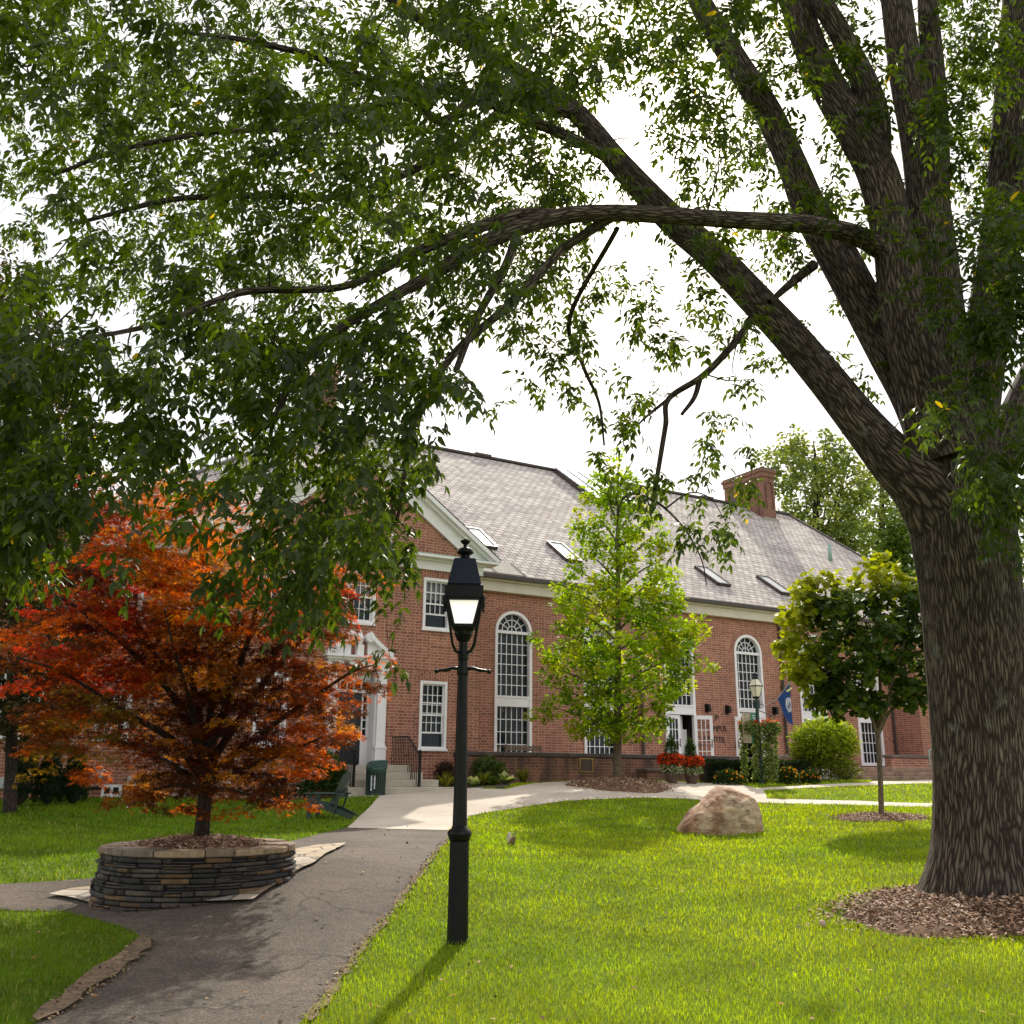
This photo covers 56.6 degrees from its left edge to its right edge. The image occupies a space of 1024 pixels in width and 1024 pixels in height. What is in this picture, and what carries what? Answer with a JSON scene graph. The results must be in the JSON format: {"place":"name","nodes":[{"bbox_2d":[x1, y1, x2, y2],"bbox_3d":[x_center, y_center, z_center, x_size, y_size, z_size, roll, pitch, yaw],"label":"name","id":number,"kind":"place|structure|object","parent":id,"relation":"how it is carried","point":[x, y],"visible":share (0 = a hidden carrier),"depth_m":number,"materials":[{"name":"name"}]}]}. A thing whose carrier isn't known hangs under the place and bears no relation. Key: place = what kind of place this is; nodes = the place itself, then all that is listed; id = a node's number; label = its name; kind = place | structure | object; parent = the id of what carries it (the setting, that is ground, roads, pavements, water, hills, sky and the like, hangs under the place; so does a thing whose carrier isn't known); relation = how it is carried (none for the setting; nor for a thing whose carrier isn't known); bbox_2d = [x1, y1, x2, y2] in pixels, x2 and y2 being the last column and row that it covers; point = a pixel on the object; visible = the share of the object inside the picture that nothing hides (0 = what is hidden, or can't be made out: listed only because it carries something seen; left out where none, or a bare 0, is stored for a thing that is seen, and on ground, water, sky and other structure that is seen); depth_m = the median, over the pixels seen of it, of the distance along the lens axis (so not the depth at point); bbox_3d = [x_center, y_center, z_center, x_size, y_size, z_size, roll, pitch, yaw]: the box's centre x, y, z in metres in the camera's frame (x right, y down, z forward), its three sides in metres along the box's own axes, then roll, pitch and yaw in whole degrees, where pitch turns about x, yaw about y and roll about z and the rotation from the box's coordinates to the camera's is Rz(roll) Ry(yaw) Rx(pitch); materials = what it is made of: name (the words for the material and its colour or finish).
{"place":"outdoors","nodes":[
{"label":"outdoors","id":0,"kind":"place"},
{"bbox_2d":[0,828,448,1023],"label":"asphalt path","id":1,"kind":"structure","parent":0,"point":[278,964],"depth_m":8.89,"materials":[{"name":"grey asphalt"}]},
{"bbox_2d":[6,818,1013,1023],"bbox_3d":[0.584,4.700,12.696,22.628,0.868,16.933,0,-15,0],"label":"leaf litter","id":2,"kind":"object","parent":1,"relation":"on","point":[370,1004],"visible":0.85,"depth_m":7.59,"materials":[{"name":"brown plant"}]},
{"bbox_2d":[507,832,515,845],"bbox_3d":[-0.010,5.474,15.926,0.120,0.214,0.288,6,-16,-19],"label":"squirrel","id":3,"kind":"object","parent":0,"point":[511,840],"visible":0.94,"depth_m":15.86,"materials":[{"name":"grey fur"}]},
{"bbox_2d":[0,779,1023,1023],"bbox_3d":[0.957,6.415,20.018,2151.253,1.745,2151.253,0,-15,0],"label":"lawn","id":4,"kind":"structure","parent":0,"point":[568,973],"depth_m":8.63,"materials":[{"name":"plant"}]},
{"bbox_2d":[1,734,40,804],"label":"arborvitae","id":5,"kind":"object","parent":4,"relation":"on","point":[25,789],"visible":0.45,"depth_m":23.52,"materials":[{"name":"green plant"}]},
{"bbox_2d":[31,750,65,803],"bbox_3d":[-11.689,6.649,24.068,0.853,1.445,0.845,0,-15,0],"label":"arborvitae","id":6,"kind":"object","parent":4,"relation":"on","point":[48,791],"visible":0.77,"depth_m":23.87,"materials":[{"name":"green plant"}]},
{"bbox_2d":[0,246,124,813],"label":"dark tree","id":7,"kind":"object","parent":4,"relation":"on","point":[7,730],"visible":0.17,"depth_m":21.73,"materials":[{"name":"green plant"}]},
{"bbox_2d":[58,754,89,803],"bbox_3d":[-11.217,6.770,24.453,0.842,1.398,0.888,0,-15,0],"label":"arborvitae","id":8,"kind":"object","parent":4,"relation":"on","point":[73,793],"visible":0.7,"depth_m":24.23,"materials":[{"name":"green plant"}]},
{"bbox_2d":[32,934,150,1019],"bbox_3d":[-3.244,3.637,7.578,0.271,0.089,2.861,1,-15,-4],"label":"bare soil edge","id":9,"kind":"object","parent":4,"relation":"on","point":[67,998],"visible":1,"depth_m":7.40,"materials":[{"name":"brown soil"}]},
{"bbox_2d":[26,936,156,1021],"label":"gravel","id":10,"kind":"structure","parent":9,"relation":"on","point":[89,989],"depth_m":7.16,"materials":[{"name":"beige gravel"}]},
{"bbox_2d":[50,842,345,900],"bbox_3d":[-4.008,4.671,12.450,3.026,0.378,4.744,0,-15,0],"label":"flagstone apron","id":11,"kind":"object","parent":4,"relation":"on","point":[306,855],"visible":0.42,"depth_m":11.57,"materials":[{"name":"beige stone"}]},
{"bbox_2d":[88,831,297,911],"bbox_3d":[-3.728,4.351,11.237,2.427,1.111,2.440,0,-15,0],"label":"stone planter","id":12,"kind":"object","parent":11,"relation":"on","point":[170,871],"visible":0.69,"depth_m":10.39,"materials":[{"name":"grey stone"}]},
{"bbox_2d":[0,462,398,836],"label":"red maple","id":13,"kind":"object","parent":12,"relation":"in","point":[202,775],"visible":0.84,"depth_m":11.26,"materials":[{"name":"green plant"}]},
{"bbox_2d":[249,769,296,798],"bbox_3d":[-6.636,7.613,26.532,1.284,0.858,1.167,0,-15,0],"label":"shrub","id":14,"kind":"object","parent":4,"relation":"on","point":[276,791],"visible":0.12,"depth_m":26.33,"materials":[{"name":"green plant"}]},
{"bbox_2d":[290,747,350,798],"bbox_3d":[-5.431,7.438,27.216,1.746,1.483,1.564,0,-15,0],"label":"shrub","id":15,"kind":"object","parent":4,"relation":"on","point":[331,784],"visible":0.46,"depth_m":26.86,"materials":[{"name":"green plant"}]},
{"bbox_2d":[304,771,358,818],"bbox_3d":[-4.202,6.640,22.362,1.160,1.066,0.820,-2,-15,8],"label":"garden chair","id":16,"kind":"object","parent":4,"relation":"on","point":[332,806],"visible":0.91,"depth_m":22.18,"materials":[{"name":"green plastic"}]},
{"bbox_2d":[298,838,448,1019],"bbox_3d":[-1.202,4.557,11.532,0.224,0.456,10.781,0,-15,2],"label":"gravel soil edge","id":17,"kind":"object","parent":4,"relation":"on","point":[339,975],"visible":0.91,"depth_m":8.40,"materials":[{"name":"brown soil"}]},
{"bbox_2d":[360,760,387,796],"bbox_3d":[-3.881,7.615,27.146,0.850,1.051,0.850,6,-16,-21],"label":"litter bin","id":18,"kind":"object","parent":4,"relation":"on","point":[376,770],"visible":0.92,"depth_m":26.95,"materials":[{"name":"green metal"}]},
{"bbox_2d":[340,765,453,796],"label":"entrance steps","id":19,"kind":"structure","parent":4,"relation":"on","point":[399,780],"depth_m":28.02,"materials":[{"name":"concrete"}]},
{"bbox_2d":[329,735,357,786],"bbox_3d":[-4.963,7.282,27.932,0.098,1.509,2.367,9,-18,-29],"label":"iron railing","id":20,"kind":"object","parent":19,"relation":"on","point":[353,768],"visible":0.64,"depth_m":27.36,"materials":[{"name":"black metal"}]},
{"bbox_2d":[391,736,421,786],"bbox_3d":[-3.228,7.581,28.980,0.098,1.509,2.220,9,-18,-29],"label":"iron railing","id":21,"kind":"object","parent":19,"relation":"on","point":[419,754],"visible":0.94,"depth_m":28.86,"materials":[{"name":"black metal"}]},
{"bbox_2d":[434,538,490,944],"bbox_3d":[-0.493,2.174,9.295,0.568,3.950,0.420,1,-15,-2],"label":"street lamp","id":22,"kind":"object","parent":4,"relation":"on","point":[464,601],"visible":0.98,"depth_m":9.32,"materials":[{"name":"black metal"}]},
{"bbox_2d":[0,364,931,798],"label":"brick hall","id":23,"kind":"structure","parent":4,"relation":"on","point":[508,518],"depth_m":38.94,"materials":[{"name":"brick"}]},
{"bbox_2d":[0,658,45,738],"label":"window","id":24,"kind":"structure","parent":23,"relation":"in","point":[5,676],"depth_m":27.58,"materials":[{"name":"white paint"}]},
{"bbox_2d":[90,664,131,741],"bbox_3d":[-12.036,5.768,28.773,1.080,2.270,0.250,9,-18,-29],"label":"window","id":25,"kind":"structure","parent":23,"relation":"in","point":[112,697],"depth_m":28.83,"materials":[{"name":"white paint"}]},
{"bbox_2d":[100,784,121,797],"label":"basement window","id":26,"kind":"structure","parent":23,"relation":"in","point":[115,787],"depth_m":28.14,"materials":[{"name":"white paint"}]},
{"bbox_2d":[111,558,144,619],"bbox_3d":[-12.013,2.392,29.698,1.080,1.870,0.250,9,-18,-29],"label":"window","id":27,"kind":"structure","parent":23,"relation":"in","point":[142,594],"depth_m":29.82,"materials":[{"name":"white paint"}]},
{"bbox_2d":[252,671,288,747],"bbox_3d":[-7.276,5.942,28.591,1.070,2.240,0.250,9,-18,-29],"label":"window","id":28,"kind":"structure","parent":23,"relation":"in","point":[283,679],"depth_m":28.69,"materials":[{"name":"white paint"}]},
{"bbox_2d":[259,563,294,616],"bbox_3d":[-7.261,2.401,29.556,1.070,1.800,0.250,9,-18,-29],"label":"window","id":29,"kind":"structure","parent":23,"relation":"in","point":[275,594],"depth_m":29.57,"materials":[{"name":"white paint"}]},
{"bbox_2d":[336,692,361,764],"bbox_3d":[-5.171,6.847,30.142,0.800,2.240,0.140,9,-18,-29],"label":"door","id":30,"kind":"structure","parent":23,"relation":"in","point":[358,697],"depth_m":30.24,"materials":[{"name":"blue paint"}]},
{"bbox_2d":[345,571,375,625],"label":"window","id":31,"kind":"structure","parent":23,"relation":"in","point":[366,619],"depth_m":30.89,"materials":[{"name":"white paint"}]},
{"bbox_2d":[418,680,447,750],"bbox_3d":[-2.613,6.685,31.190,1.070,2.240,0.250,9,-18,-29],"label":"window","id":32,"kind":"structure","parent":23,"relation":"in","point":[432,730],"depth_m":31.25,"materials":[{"name":"white paint"}]},
{"bbox_2d":[421,577,449,632],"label":"window","id":33,"kind":"structure","parent":23,"relation":"in","point":[434,618],"depth_m":32.16,"materials":[{"name":"white paint"}]},
{"bbox_2d":[493,611,531,751],"bbox_3d":[-0.006,6.511,35.865,1.620,5.560,0.295,9,-18,-29],"label":"arched window","id":34,"kind":"structure","parent":23,"relation":"in","point":[513,654],"depth_m":35.90,"materials":[{"name":"grey glass"}]},
{"bbox_2d":[583,621,614,753],"bbox_3d":[3.455,7.063,37.794,1.620,5.560,0.295,9,-18,-29],"label":"arched window","id":35,"kind":"structure","parent":23,"relation":"in","point":[595,746],"depth_m":37.40,"materials":[{"name":"white paint"}]},
{"bbox_2d":[668,714,680,753],"bbox_3d":[6.646,9.373,39.029,0.695,2.080,0.177,9,-18,-29],"label":"door","id":36,"kind":"structure","parent":23,"relation":"in","point":[674,728],"depth_m":39.15,"materials":[{"name":"white paint"}]},
{"bbox_2d":[663,630,695,754],"bbox_3d":[6.932,7.695,39.711,1.620,5.720,0.295,9,-18,-29],"label":"arched window","id":37,"kind":"structure","parent":23,"relation":"in","point":[685,705],"depth_m":39.79,"materials":[{"name":"white paint"}]},
{"bbox_2d":[671,714,692,754],"bbox_3d":[6.716,9.513,39.578,1.390,2.140,0.800,9,-18,-29],"label":"doorway","id":38,"kind":"structure","parent":23,"relation":"in","point":[686,722],"depth_m":39.97,"materials":[{"name":"black"}]},
{"bbox_2d":[680,716,686,754],"bbox_3d":[7.179,9.583,39.765,0.330,2.070,0.040,9,-18,-29],"label":"inner door","id":39,"kind":"structure","parent":23,"relation":"in","point":[683,731],"depth_m":39.79,"materials":[{"name":"white paint"}]},
{"bbox_2d":[694,715,713,755],"bbox_3d":[7.980,9.512,39.506,0.780,2.080,0.174,2,-15,-5],"label":"door","id":40,"kind":"structure","parent":23,"relation":"in","point":[696,717],"depth_m":39.56,"materials":[{"name":"white paint"}]},
{"bbox_2d":[735,717,742,756],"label":"door","id":41,"kind":"structure","parent":23,"relation":"in","point":[737,719],"depth_m":40.18,"materials":[{"name":"white paint"}]},
{"bbox_2d":[741,718,752,757],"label":"doorway","id":42,"kind":"structure","parent":23,"relation":"in","point":[749,745],"depth_m":42.03,"materials":[{"name":"black"}]},
{"bbox_2d":[734,635,765,756],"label":"arched window","id":43,"kind":"structure","parent":23,"relation":"in","point":[747,651],"depth_m":41.93,"materials":[{"name":"grey glass"}]},
{"bbox_2d":[759,683,792,724],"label":"flag","id":44,"kind":"object","parent":23,"relation":"attached to","point":[784,698],"visible":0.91,"depth_m":40.77,"materials":[{"name":"blue fabric"}]},
{"bbox_2d":[799,643,827,759],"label":"arched window","id":45,"kind":"structure","parent":23,"relation":"in","point":[805,713],"depth_m":43.12,"materials":[{"name":"white paint"}]},
{"bbox_2d":[854,652,884,765],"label":"arched window","id":46,"kind":"structure","parent":23,"relation":"in","point":[865,727],"depth_m":44.83,"materials":[{"name":"white paint"}]},
{"bbox_2d":[467,784,509,787],"bbox_3d":[-0.876,8.938,31.076,3.656,0.232,8.072,0,-15,0],"label":"planting bed","id":47,"kind":"object","parent":4,"relation":"on","point":[502,785],"visible":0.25,"depth_m":28.26,"materials":[{"name":"soil"}]},
{"bbox_2d":[432,759,454,786],"bbox_3d":[-2.051,8.119,29.500,0.891,0.932,0.767,0,-15,0],"label":"barberry","id":48,"kind":"object","parent":47,"relation":"on","point":[441,768],"visible":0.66,"depth_m":29.40,"materials":[{"name":"brown plant"}]},
{"bbox_2d":[435,770,453,786],"bbox_3d":[-1.970,8.111,28.895,0.857,0.571,0.938,0,-15,0],"label":"grass tuft","id":49,"kind":"object","parent":47,"relation":"on","point":[446,780],"visible":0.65,"depth_m":28.74,"materials":[{"name":"green plant"}]},
{"bbox_2d":[467,776,479,786],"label":"hosta","id":50,"kind":"object","parent":47,"relation":"on","point":[472,781],"visible":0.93,"depth_m":28.55,"materials":[{"name":"green plant"}]},
{"bbox_2d":[473,769,493,785],"bbox_3d":[-0.839,8.198,29.444,0.741,0.520,0.796,-14,-21,42],"label":"grass tuft","id":51,"kind":"object","parent":47,"relation":"on","point":[483,778],"visible":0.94,"depth_m":29.36,"materials":[{"name":"green plant"}]},
{"bbox_2d":[470,753,508,784],"bbox_3d":[-0.743,8.205,30.307,1.374,1.007,1.177,0,-15,0],"label":"shrub","id":52,"kind":"object","parent":47,"relation":"on","point":[491,763],"visible":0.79,"depth_m":30.12,"materials":[{"name":"green plant"}]},
{"bbox_2d":[486,776,500,784],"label":"hosta","id":53,"kind":"object","parent":47,"relation":"on","point":[493,780],"visible":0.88,"depth_m":28.95,"materials":[{"name":"green plant"}]},
{"bbox_2d":[498,771,517,783],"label":"hosta","id":54,"kind":"object","parent":47,"relation":"on","point":[505,777],"visible":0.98,"depth_m":29.16,"materials":[{"name":"green plant"}]},
{"bbox_2d":[512,765,531,782],"bbox_3d":[0.322,8.391,30.498,0.790,0.593,0.799,-5,-16,20],"label":"grass tuft","id":55,"kind":"object","parent":4,"relation":"on","point":[523,777],"visible":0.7,"depth_m":30.36,"materials":[{"name":"green plant"}]},
{"bbox_2d":[562,776,685,793],"bbox_3d":[3.195,7.979,27.832,3.765,0.525,5.300,0,-15,0],"label":"mulch bed","id":56,"kind":"object","parent":4,"relation":"on","point":[628,784],"visible":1,"depth_m":27.02,"materials":[{"name":"brown wood"}]},
{"bbox_2d":[522,447,720,777],"bbox_3d":[3.440,3.138,30.830,4.780,11.010,4.947,-13,-20,40],"label":"pyramidal tree","id":57,"kind":"object","parent":56,"relation":"on","point":[618,700],"visible":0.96,"depth_m":30.22,"materials":[{"name":"green plant"}]},
{"bbox_2d":[635,769,665,779],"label":"planter wall","id":58,"kind":"structure","parent":4,"relation":"on","point":[654,774],"depth_m":32.78,"materials":[{"name":"brick"}]},
{"bbox_2d":[676,786,763,835],"bbox_3d":[4.034,5.840,18.617,1.679,0.929,1.599,0,-15,0],"label":"boulder","id":59,"kind":"object","parent":4,"relation":"on","point":[720,810],"visible":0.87,"depth_m":18.00,"materials":[{"name":"beige stone"}]},
{"bbox_2d":[713,768,742,784],"bbox_3d":[6.774,8.312,29.872,0.964,0.555,0.743,0,-15,0],"label":"marigold","id":60,"kind":"object","parent":4,"relation":"on","point":[732,776],"visible":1,"depth_m":29.75,"materials":[{"name":"green plant"}]},
{"bbox_2d":[699,757,811,782],"bbox_3d":[8.017,8.525,31.374,3.703,0.853,0.993,3,-15,-8],"label":"hedge","id":61,"kind":"object","parent":4,"relation":"on","point":[710,767],"visible":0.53,"depth_m":31.00,"materials":[{"name":"green plant"}]},
{"bbox_2d":[740,673,771,784],"bbox_3d":[7.830,6.928,30.434,1.358,3.640,0.328,9,-18,-29],"label":"street lamp","id":62,"kind":"object","parent":4,"relation":"on","point":[755,686],"visible":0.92,"depth_m":30.64,"materials":[{"name":"green metal"}]},
{"bbox_2d":[737,719,761,782],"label":"climbing plants","id":63,"kind":"object","parent":62,"relation":"hanging from","point":[752,727],"visible":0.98,"depth_m":30.12,"materials":[{"name":"plant"}]},
{"bbox_2d":[742,713,756,742],"bbox_3d":[7.565,6.874,30.280,0.602,0.924,0.024,9,-18,-29],"label":"banner","id":64,"kind":"object","parent":62,"relation":"hanging from","point":[747,737],"visible":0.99,"depth_m":30.24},
{"bbox_2d":[759,717,782,782],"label":"climbing plants","id":65,"kind":"object","parent":62,"relation":"hanging from","point":[770,730],"visible":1,"depth_m":30.14,"materials":[{"name":"plant"}]},
{"bbox_2d":[729,755,792,762],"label":"ramp wall","id":66,"kind":"structure","parent":4,"relation":"on","point":[782,757],"depth_m":35.58,"materials":[{"name":"brick"}]},
{"bbox_2d":[775,765,800,784],"bbox_3d":[8.728,8.312,30.078,0.782,0.628,0.729,-13,-20,39],"label":"marigold","id":67,"kind":"object","parent":4,"relation":"on","point":[788,772],"visible":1,"depth_m":29.94,"materials":[{"name":"green plant"}]},
{"bbox_2d":[798,767,820,783],"bbox_3d":[9.465,8.399,30.270,0.765,0.526,0.691,0,-15,0],"label":"marigold","id":68,"kind":"object","parent":4,"relation":"on","point":[810,775],"visible":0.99,"depth_m":30.13,"materials":[{"name":"green plant"}]},
{"bbox_2d":[744,423,880,555],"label":"background tree","id":69,"kind":"object","parent":4,"relation":"on","point":[838,527],"visible":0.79,"depth_m":78.49,"materials":[{"name":"green plant"}]},
{"bbox_2d":[818,920,825,926],"bbox_3d":[2.922,3.876,8.959,0.072,0.068,0.064,0,-15,0],"label":"pebble","id":70,"kind":"object","parent":4,"relation":"on","point":[822,922],"visible":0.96,"depth_m":8.94,"materials":[{"name":"beige stone"}]},
{"bbox_2d":[786,712,866,780],"bbox_3d":[10.573,7.959,32.300,2.645,2.296,2.519,0,-15,0],"label":"golden bush","id":71,"kind":"object","parent":4,"relation":"on","point":[821,742],"visible":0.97,"depth_m":31.71,"materials":[{"name":"green plant"}]},
{"bbox_2d":[826,464,910,559],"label":"background tree","id":72,"kind":"object","parent":4,"relation":"on","point":[880,509],"visible":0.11,"depth_m":85.46,"materials":[{"name":"green plant"}]},
{"bbox_2d":[821,767,931,779],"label":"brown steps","id":73,"kind":"structure","parent":4,"relation":"on","point":[899,773],"depth_m":38.42,"materials":[{"name":"brick"}]},
{"bbox_2d":[882,755,931,767],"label":"wall","id":74,"kind":"structure","parent":73,"relation":"on","point":[916,761],"depth_m":41.16,"materials":[{"name":"brick"}]},
{"bbox_2d":[928,749,930,767],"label":"handrail","id":75,"kind":"object","parent":73,"relation":"on","point":[929,757],"visible":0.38,"depth_m":40.56,"materials":[{"name":"metal"}]},
{"bbox_2d":[825,811,931,822],"bbox_3d":[7.764,6.413,20.012,2.337,0.249,2.295,0,-15,0],"label":"mulch bed","id":76,"kind":"object","parent":4,"relation":"on","point":[875,816],"visible":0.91,"depth_m":19.63,"materials":[{"name":"brown wood"}]},
{"bbox_2d":[769,550,928,813],"bbox_3d":[7.681,3.655,20.714,4.164,5.844,2.893,0,-15,0],"label":"young tree","id":77,"kind":"object","parent":76,"relation":"on","point":[834,691],"visible":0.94,"depth_m":20.52,"materials":[{"name":"green plant"}]},
{"bbox_2d":[866,509,916,581],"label":"background tree","id":78,"kind":"object","parent":4,"relation":"on","point":[897,544],"visible":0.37,"depth_m":67.25,"materials":[{"name":"green plant"}]},
{"bbox_2d":[791,882,1023,945],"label":"mulch bed","id":79,"kind":"object","parent":4,"relation":"on","point":[903,910],"visible":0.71,"depth_m":8.75,"materials":[{"name":"brown wood"}]},
{"bbox_2d":[0,0,1023,897],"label":"shade tree","id":80,"kind":"object","parent":79,"relation":"on","point":[946,468],"visible":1,"depth_m":9.60,"materials":[{"name":"green plant"}]},
{"bbox_2d":[1013,499,1023,584],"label":"background tree","id":81,"kind":"object","parent":4,"relation":"on","point":[1021,528],"visible":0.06,"depth_m":47.00,"materials":[{"name":"green plant"}]},
{"bbox_2d":[0,0,1023,580],"label":"sky","id":82,"kind":"structure","parent":0,"point":[551,439],"materials":[{"name":"white"}]},
{"bbox_2d":[346,780,931,829],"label":"concrete path","id":83,"kind":"structure","parent":0,"point":[429,810],"depth_m":24.80,"materials":[{"name":"beige concrete"}]},
{"bbox_2d":[657,733,685,782],"bbox_3d":[4.958,7.635,29.579,0.924,1.536,0.690,0,-15,0],"label":"flower pot","id":84,"kind":"object","parent":83,"relation":"on","point":[674,760],"visible":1,"depth_m":29.40,"materials":[{"name":"ceramic"}]},
{"bbox_2d":[680,736,705,783],"bbox_3d":[5.627,7.784,29.944,0.899,1.467,0.666,0,-15,0],"label":"flower pot","id":85,"kind":"object","parent":83,"relation":"on","point":[693,765],"visible":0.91,"depth_m":29.76,"materials":[{"name":"ceramic"}]},
{"bbox_2d":[816,769,849,778],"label":"terrace paving","id":86,"kind":"structure","parent":0,"point":[837,775],"depth_m":38.55,"materials":[{"name":"stone"}]},
{"bbox_2d":[497,744,541,751],"bbox_3d":[0.254,8.350,32.659,1.439,0.702,0.620,9,-18,-29],"label":"bench","id":87,"kind":"object","parent":86,"relation":"on","point":[538,748],"visible":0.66,"depth_m":32.50,"materials":[{"name":"brown wood"}]},
{"bbox_2d":[453,751,739,786],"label":"terrace wall","id":88,"kind":"structure","parent":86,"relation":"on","point":[551,767],"depth_m":32.08,"materials":[{"name":"brick"}]}
]}

